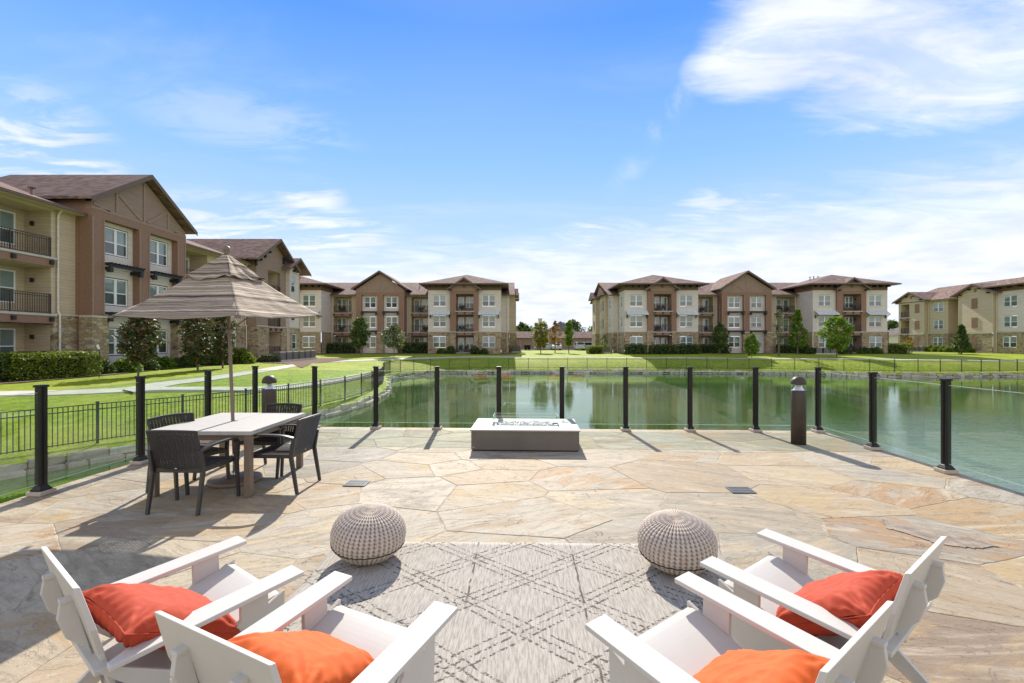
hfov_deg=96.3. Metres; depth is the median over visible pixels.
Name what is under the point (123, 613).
throw cushion
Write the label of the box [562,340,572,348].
garage door
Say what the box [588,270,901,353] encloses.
apartment building
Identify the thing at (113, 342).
window
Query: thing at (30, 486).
glass panel
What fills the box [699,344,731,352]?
hedge
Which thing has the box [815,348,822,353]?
air conditioner
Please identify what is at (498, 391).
railing post
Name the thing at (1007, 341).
window
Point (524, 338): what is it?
garage row
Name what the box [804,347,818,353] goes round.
shrub
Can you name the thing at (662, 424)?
glass panel
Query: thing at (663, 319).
balcony door
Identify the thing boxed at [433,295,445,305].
window
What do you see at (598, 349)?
hedge
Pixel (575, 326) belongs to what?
tree
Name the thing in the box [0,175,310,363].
apartment building
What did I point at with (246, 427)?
dining table
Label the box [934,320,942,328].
window
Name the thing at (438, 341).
window
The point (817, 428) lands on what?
railing post
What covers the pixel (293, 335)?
window
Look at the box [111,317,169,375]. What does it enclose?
tree
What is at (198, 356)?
tree
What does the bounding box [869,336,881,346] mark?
window
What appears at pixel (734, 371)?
glass panel
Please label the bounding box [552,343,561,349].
parked car
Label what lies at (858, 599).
throw cushion
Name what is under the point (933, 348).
shrub
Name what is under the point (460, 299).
balcony door
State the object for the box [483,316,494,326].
window
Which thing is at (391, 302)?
window
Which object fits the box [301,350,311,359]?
air conditioner
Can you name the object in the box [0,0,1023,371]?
sky
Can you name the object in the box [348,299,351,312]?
balcony door
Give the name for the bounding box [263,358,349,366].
mulch bed
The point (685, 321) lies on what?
window
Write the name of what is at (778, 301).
window
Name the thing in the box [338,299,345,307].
window
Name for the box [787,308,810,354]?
tree
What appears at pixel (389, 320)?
window
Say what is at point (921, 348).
air conditioner
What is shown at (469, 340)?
window
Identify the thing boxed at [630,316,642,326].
window
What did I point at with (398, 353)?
mulch bed
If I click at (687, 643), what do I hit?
lounge chair
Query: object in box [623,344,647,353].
hedge
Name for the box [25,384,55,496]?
railing post
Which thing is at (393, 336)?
tree
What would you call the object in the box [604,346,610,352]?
air conditioner
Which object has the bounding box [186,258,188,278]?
balcony door
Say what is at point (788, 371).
glass panel
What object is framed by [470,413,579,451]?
fire pit
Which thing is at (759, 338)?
window
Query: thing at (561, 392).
railing post
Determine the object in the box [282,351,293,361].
air conditioner
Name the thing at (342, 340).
window
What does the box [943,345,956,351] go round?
shrub
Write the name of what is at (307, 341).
window
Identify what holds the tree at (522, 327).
on the lawn
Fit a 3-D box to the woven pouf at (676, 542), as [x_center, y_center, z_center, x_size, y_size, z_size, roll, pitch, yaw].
[1.197,1.454,3.337,0.553,0.385,0.551,0,0,0]
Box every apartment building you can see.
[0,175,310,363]
[300,270,518,353]
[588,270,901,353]
[892,277,1023,353]
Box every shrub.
[87,358,118,373]
[113,358,143,372]
[140,358,163,370]
[155,355,177,368]
[174,355,201,367]
[199,343,228,365]
[232,347,256,363]
[256,353,281,361]
[436,348,446,353]
[446,345,455,353]
[470,345,479,353]
[480,348,489,353]
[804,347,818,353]
[837,348,851,353]
[856,346,873,353]
[870,347,883,353]
[924,345,932,351]
[930,345,938,351]
[937,345,948,351]
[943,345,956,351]
[964,346,975,352]
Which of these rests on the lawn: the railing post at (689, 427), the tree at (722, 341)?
the tree at (722, 341)
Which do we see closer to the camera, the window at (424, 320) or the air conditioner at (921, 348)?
the window at (424, 320)
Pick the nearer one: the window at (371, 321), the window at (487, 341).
the window at (487, 341)
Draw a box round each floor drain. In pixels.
[342,480,370,485]
[725,486,756,492]
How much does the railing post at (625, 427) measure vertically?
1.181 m
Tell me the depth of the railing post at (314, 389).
8.71 m
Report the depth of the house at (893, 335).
136.17 m
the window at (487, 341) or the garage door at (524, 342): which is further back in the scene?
the garage door at (524, 342)
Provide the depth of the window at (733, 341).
72.49 m
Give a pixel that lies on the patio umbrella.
(227, 285)
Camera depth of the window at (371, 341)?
72.49 m
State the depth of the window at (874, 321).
69.57 m
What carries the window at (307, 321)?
in the apartment building at (447, 312)
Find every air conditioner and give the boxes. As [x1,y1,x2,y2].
[273,352,287,361]
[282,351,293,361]
[290,351,299,360]
[299,351,305,360]
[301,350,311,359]
[308,350,316,358]
[511,346,517,352]
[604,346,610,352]
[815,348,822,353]
[822,348,830,353]
[914,346,919,351]
[919,346,925,351]
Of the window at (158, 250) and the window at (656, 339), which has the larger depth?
the window at (656, 339)
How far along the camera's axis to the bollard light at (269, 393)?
7.54 m
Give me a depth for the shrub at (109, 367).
26.50 m
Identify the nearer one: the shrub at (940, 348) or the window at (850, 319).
the window at (850, 319)
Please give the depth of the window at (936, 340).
82.67 m
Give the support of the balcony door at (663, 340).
in the apartment building at (654, 309)
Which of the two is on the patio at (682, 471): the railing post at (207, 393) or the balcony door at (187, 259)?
the railing post at (207, 393)
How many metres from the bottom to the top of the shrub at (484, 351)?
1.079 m
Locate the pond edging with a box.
[0,369,1023,480]
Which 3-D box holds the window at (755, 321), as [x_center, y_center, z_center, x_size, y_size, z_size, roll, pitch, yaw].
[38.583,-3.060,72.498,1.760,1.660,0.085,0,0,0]
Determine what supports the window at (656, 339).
in the apartment building at (654, 309)
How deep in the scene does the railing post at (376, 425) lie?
8.66 m
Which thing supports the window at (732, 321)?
in the apartment building at (654, 309)
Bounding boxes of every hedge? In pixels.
[0,350,103,381]
[0,354,23,381]
[312,342,359,352]
[397,342,435,352]
[586,345,604,353]
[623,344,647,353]
[649,344,678,353]
[677,344,701,353]
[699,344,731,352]
[775,344,807,352]
[888,343,912,353]
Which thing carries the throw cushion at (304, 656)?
on the lounge chair at (399, 654)
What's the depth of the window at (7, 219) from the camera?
24.47 m
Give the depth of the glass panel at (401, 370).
8.67 m
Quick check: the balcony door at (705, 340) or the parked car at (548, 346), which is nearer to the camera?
the balcony door at (705, 340)
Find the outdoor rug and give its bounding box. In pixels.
[283,542,727,682]
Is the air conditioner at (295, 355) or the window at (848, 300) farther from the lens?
the window at (848, 300)
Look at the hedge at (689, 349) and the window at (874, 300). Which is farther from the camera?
the window at (874, 300)
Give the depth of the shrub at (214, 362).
35.61 m
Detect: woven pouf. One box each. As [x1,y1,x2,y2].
[330,503,405,564]
[637,509,717,575]
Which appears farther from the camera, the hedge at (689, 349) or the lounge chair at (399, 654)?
the hedge at (689, 349)
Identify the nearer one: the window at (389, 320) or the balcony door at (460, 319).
the balcony door at (460, 319)
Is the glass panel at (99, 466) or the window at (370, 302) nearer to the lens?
the glass panel at (99, 466)
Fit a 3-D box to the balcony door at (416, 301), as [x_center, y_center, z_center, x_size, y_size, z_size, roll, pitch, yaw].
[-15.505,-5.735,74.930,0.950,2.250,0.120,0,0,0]
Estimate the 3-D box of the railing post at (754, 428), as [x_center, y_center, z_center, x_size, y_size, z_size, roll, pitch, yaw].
[4.460,1.058,8.406,0.170,1.181,0.170,0,0,2]
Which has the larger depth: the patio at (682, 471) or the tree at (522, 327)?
the tree at (522, 327)
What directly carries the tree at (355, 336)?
on the lawn
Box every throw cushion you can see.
[82,583,240,649]
[227,630,374,682]
[692,649,829,682]
[776,570,903,636]
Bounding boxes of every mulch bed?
[0,362,257,383]
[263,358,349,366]
[321,353,516,353]
[622,353,885,353]
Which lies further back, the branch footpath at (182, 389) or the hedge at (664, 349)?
the hedge at (664, 349)
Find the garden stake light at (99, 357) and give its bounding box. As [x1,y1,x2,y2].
[96,345,99,372]
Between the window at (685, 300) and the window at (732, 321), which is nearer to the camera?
the window at (685, 300)
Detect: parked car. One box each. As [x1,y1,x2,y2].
[534,343,551,349]
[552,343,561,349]
[574,342,584,349]
[583,342,591,349]
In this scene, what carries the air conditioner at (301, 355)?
on the lawn
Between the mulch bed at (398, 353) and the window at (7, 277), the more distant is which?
the mulch bed at (398, 353)
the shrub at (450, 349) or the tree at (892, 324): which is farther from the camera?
the tree at (892, 324)
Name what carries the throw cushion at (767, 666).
on the lounge chair at (687, 643)
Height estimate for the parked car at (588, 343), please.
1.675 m
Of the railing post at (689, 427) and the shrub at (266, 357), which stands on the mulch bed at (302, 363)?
the shrub at (266, 357)
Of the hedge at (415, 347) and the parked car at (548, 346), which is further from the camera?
the parked car at (548, 346)
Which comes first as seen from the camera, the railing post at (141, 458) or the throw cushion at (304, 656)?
the throw cushion at (304, 656)
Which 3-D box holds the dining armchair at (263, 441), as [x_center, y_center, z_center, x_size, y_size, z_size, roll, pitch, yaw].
[-3.077,1.239,5.909,0.624,0.816,0.622,0,0,3]
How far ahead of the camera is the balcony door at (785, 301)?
74.95 m
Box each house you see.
[538,318,577,331]
[887,327,992,346]
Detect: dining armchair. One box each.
[145,412,229,500]
[145,430,240,515]
[239,403,302,476]
[254,413,321,494]
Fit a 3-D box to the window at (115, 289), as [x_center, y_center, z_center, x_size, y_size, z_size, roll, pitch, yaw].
[-25.047,-3.110,28.945,0.085,1.660,1.760,0,0,0]
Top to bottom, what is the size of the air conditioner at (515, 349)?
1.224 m
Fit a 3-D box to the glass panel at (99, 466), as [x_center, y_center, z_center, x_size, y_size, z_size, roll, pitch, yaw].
[-5.052,1.041,5.579,0.010,0.988,1.176,0,0,2]
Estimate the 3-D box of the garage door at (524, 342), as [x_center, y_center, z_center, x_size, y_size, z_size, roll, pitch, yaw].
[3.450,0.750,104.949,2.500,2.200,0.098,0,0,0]
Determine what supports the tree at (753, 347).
on the lawn
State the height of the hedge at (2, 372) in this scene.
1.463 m
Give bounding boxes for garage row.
[482,332,624,348]
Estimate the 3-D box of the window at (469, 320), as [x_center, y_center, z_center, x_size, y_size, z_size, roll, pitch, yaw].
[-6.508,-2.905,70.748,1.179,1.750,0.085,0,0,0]
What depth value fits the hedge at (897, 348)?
69.19 m
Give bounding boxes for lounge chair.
[40,536,303,682]
[154,571,457,682]
[585,571,893,682]
[700,528,946,682]
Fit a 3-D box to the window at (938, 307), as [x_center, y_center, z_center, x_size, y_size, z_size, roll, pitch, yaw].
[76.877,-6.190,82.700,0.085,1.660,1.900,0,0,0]
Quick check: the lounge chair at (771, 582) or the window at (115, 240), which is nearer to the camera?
the lounge chair at (771, 582)
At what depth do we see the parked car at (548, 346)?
98.07 m
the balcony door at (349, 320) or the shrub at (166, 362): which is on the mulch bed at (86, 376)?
the shrub at (166, 362)
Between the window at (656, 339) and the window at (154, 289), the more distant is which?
the window at (656, 339)
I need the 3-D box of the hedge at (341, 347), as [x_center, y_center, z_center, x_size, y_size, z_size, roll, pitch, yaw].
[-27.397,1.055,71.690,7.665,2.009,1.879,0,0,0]
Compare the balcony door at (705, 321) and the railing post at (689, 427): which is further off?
the balcony door at (705, 321)
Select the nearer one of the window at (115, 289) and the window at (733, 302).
the window at (115, 289)
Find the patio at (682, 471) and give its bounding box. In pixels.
[0,427,1023,682]
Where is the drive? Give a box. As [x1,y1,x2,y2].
[521,349,581,349]
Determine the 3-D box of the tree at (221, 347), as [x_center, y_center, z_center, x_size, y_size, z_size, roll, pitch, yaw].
[-20.275,-0.115,32.249,2.016,4.412,2.122,0,0,0]
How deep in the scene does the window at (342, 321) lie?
74.95 m
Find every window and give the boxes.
[0,209,14,244]
[0,269,14,302]
[0,328,14,352]
[105,227,126,257]
[105,277,126,305]
[109,328,125,354]
[150,239,166,266]
[150,285,166,296]
[154,330,166,353]
[291,277,294,292]
[292,334,295,348]
[302,336,314,346]
[303,295,315,305]
[303,316,315,326]
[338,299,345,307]
[338,318,345,328]
[338,338,345,342]
[365,297,375,307]
[365,317,375,326]
[366,337,375,346]
[386,297,396,307]
[386,317,396,326]
[422,299,427,309]
[422,318,427,326]
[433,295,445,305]
[433,316,445,326]
[433,336,445,346]
[466,297,472,307]
[466,317,472,327]
[466,337,473,348]
[482,336,494,346]
[483,295,494,305]
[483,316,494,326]
[630,295,642,305]
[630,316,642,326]
[630,336,642,345]
[654,297,658,307]
[654,317,658,327]
[654,337,658,344]
[680,295,691,305]
[680,316,691,326]
[680,336,692,345]
[728,297,739,307]
[728,317,739,326]
[728,337,739,346]
[751,297,761,307]
[751,317,761,326]
[751,337,761,346]
[776,299,780,309]
[818,295,830,305]
[818,316,830,326]
[819,336,827,346]
[845,297,852,307]
[845,317,852,327]
[869,295,880,305]
[869,316,880,326]
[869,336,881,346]
[933,337,942,345]
[934,302,942,311]
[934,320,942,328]
[1003,336,1016,346]
[1004,295,1016,306]
[1004,316,1016,326]
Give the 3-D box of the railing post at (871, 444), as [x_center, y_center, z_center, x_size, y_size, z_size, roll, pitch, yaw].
[5.520,1.058,7.019,0.170,1.181,0.170,0,0,2]
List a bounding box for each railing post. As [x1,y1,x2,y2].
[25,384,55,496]
[129,376,147,464]
[200,370,215,442]
[251,366,258,412]
[311,366,320,428]
[370,366,381,428]
[432,366,441,429]
[496,366,500,417]
[559,366,564,418]
[620,367,630,430]
[684,367,695,431]
[749,367,761,431]
[811,367,825,432]
[863,372,882,449]
[933,378,958,473]
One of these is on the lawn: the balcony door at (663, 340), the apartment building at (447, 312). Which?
the apartment building at (447, 312)
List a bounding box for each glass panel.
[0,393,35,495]
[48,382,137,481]
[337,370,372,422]
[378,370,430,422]
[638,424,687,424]
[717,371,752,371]
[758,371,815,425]
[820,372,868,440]
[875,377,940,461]
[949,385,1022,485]
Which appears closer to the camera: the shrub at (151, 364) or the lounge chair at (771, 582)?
the lounge chair at (771, 582)
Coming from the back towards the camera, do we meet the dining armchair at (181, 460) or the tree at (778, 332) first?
the tree at (778, 332)
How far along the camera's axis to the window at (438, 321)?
69.57 m
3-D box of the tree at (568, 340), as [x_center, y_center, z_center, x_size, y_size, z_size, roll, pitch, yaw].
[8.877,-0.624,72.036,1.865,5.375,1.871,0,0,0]
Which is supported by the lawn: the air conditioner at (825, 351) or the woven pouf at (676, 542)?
the air conditioner at (825, 351)
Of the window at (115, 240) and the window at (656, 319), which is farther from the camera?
the window at (656, 319)
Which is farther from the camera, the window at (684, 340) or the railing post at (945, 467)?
the window at (684, 340)
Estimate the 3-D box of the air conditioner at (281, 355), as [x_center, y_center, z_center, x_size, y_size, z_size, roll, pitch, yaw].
[-22.000,1.470,43.400,1.000,1.020,1.000,0,0,8]
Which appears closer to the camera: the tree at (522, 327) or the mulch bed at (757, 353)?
the mulch bed at (757, 353)
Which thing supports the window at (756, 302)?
in the apartment building at (654, 309)
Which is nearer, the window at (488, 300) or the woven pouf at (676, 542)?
the woven pouf at (676, 542)
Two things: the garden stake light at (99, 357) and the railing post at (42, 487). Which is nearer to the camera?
the railing post at (42, 487)
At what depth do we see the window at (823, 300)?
69.57 m
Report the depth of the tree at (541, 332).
71.26 m
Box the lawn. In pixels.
[0,347,1023,465]
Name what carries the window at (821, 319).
in the apartment building at (654, 309)
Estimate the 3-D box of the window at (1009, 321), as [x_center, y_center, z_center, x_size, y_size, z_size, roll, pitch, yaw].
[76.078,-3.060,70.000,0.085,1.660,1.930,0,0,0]
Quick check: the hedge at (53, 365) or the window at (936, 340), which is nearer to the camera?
the hedge at (53, 365)
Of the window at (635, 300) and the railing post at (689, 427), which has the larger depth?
the window at (635, 300)
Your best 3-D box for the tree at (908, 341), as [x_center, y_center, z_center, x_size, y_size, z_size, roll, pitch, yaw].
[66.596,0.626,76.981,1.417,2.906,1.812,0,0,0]
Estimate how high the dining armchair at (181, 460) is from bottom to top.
0.816 m
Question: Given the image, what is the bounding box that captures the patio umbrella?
[108,245,321,488]
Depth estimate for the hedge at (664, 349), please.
67.39 m
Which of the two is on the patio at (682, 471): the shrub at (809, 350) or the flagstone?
the flagstone
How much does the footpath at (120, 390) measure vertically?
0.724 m
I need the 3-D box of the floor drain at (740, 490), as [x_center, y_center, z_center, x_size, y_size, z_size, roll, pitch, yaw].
[2.530,1.642,5.080,0.254,0.008,0.197,0,0,2]
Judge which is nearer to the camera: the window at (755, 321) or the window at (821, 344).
the window at (821, 344)
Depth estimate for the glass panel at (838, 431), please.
7.63 m
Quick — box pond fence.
[0,357,1021,454]
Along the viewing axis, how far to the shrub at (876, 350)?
67.25 m
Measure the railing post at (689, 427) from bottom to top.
1.181 m
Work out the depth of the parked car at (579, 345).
95.43 m
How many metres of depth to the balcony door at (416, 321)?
74.95 m
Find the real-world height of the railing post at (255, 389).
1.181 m
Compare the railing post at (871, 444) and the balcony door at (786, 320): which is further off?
the balcony door at (786, 320)
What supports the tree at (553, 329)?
on the lawn
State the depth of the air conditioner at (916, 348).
83.11 m
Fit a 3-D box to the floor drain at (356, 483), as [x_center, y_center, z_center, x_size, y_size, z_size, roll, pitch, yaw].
[-1.800,1.642,5.320,0.254,0.008,0.197,0,0,2]
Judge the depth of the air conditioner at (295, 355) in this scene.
45.32 m
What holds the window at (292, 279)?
in the apartment building at (83, 258)
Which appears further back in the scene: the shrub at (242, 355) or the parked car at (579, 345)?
the parked car at (579, 345)
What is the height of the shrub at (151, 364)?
1.064 m
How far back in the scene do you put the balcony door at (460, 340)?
70.76 m
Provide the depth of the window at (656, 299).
70.76 m
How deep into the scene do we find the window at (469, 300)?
70.76 m
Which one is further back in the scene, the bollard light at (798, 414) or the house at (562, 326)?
the house at (562, 326)
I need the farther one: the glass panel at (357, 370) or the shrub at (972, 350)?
the shrub at (972, 350)
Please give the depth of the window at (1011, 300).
70.00 m
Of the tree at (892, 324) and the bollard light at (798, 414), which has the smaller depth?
the bollard light at (798, 414)
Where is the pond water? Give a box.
[0,372,1023,503]
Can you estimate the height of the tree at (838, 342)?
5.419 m
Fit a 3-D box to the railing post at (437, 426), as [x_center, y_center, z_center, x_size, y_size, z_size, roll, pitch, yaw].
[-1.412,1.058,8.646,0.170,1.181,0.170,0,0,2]
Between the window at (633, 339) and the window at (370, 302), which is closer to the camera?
the window at (633, 339)
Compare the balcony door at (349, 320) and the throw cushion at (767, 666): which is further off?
the balcony door at (349, 320)
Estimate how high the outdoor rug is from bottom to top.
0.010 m
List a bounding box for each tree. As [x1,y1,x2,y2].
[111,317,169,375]
[176,318,217,371]
[206,317,239,368]
[348,317,371,355]
[380,324,407,349]
[516,321,533,331]
[530,321,550,352]
[548,320,562,352]
[563,319,585,331]
[564,321,573,352]
[599,334,608,348]
[711,321,729,354]
[744,333,760,357]
[771,310,786,356]
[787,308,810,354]
[816,316,854,356]
[887,319,898,329]
[903,337,914,348]
[950,324,972,354]
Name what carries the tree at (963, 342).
on the lawn
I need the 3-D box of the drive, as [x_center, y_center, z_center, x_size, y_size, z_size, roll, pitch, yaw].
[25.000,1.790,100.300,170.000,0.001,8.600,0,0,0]
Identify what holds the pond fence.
on the pond edging
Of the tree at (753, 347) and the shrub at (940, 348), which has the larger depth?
the shrub at (940, 348)
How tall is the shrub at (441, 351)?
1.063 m
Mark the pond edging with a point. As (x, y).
(81, 458)
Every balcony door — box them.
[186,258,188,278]
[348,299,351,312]
[348,319,351,331]
[414,299,419,312]
[414,319,419,331]
[458,297,463,309]
[458,317,463,331]
[458,338,463,351]
[661,297,666,309]
[661,317,666,331]
[661,338,666,344]
[703,299,708,312]
[703,319,708,331]
[703,338,708,345]
[783,299,788,312]
[783,319,788,331]
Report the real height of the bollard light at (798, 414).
1.087 m
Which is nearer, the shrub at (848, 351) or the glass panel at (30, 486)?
the glass panel at (30, 486)
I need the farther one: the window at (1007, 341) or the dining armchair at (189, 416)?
the window at (1007, 341)
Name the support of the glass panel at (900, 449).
attached to the railing post at (871, 444)
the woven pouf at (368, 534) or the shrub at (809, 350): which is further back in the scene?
the shrub at (809, 350)
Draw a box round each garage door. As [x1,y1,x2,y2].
[522,340,532,348]
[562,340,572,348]
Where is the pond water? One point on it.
(987, 432)
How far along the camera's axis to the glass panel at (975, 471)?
5.26 m
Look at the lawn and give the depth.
27.71 m
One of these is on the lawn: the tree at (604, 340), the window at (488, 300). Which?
the tree at (604, 340)
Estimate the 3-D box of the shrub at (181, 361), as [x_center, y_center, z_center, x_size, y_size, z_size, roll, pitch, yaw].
[-23.398,1.426,32.962,1.932,1.054,1.858,0,0,0]
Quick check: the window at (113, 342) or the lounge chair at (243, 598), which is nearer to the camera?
the lounge chair at (243, 598)
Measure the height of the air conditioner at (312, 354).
1.020 m
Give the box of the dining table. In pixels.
[145,413,305,496]
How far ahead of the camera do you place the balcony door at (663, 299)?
70.76 m
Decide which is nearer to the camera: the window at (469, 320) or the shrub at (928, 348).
the window at (469, 320)
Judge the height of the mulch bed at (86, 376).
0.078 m
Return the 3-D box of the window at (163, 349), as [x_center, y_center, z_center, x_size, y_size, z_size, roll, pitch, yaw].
[-25.047,0.020,32.405,0.085,1.660,1.760,0,0,0]
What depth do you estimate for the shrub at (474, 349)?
67.60 m
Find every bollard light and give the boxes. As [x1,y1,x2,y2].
[261,375,276,430]
[790,376,806,444]
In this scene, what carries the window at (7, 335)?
in the apartment building at (83, 258)
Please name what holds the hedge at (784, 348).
on the mulch bed at (757, 353)
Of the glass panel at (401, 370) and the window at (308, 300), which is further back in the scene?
the window at (308, 300)
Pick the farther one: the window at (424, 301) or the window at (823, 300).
the window at (424, 301)
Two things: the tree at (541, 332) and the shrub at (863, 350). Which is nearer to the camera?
the shrub at (863, 350)
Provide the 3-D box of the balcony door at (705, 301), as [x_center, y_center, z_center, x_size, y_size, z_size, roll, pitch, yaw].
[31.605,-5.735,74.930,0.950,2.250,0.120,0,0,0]
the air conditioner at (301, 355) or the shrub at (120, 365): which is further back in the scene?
the air conditioner at (301, 355)
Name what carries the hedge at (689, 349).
on the lawn
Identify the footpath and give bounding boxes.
[0,356,1023,395]
[123,372,367,393]
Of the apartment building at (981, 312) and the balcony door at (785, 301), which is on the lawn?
the apartment building at (981, 312)
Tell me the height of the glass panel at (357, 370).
0.988 m
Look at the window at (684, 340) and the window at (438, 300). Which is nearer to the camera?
the window at (684, 340)

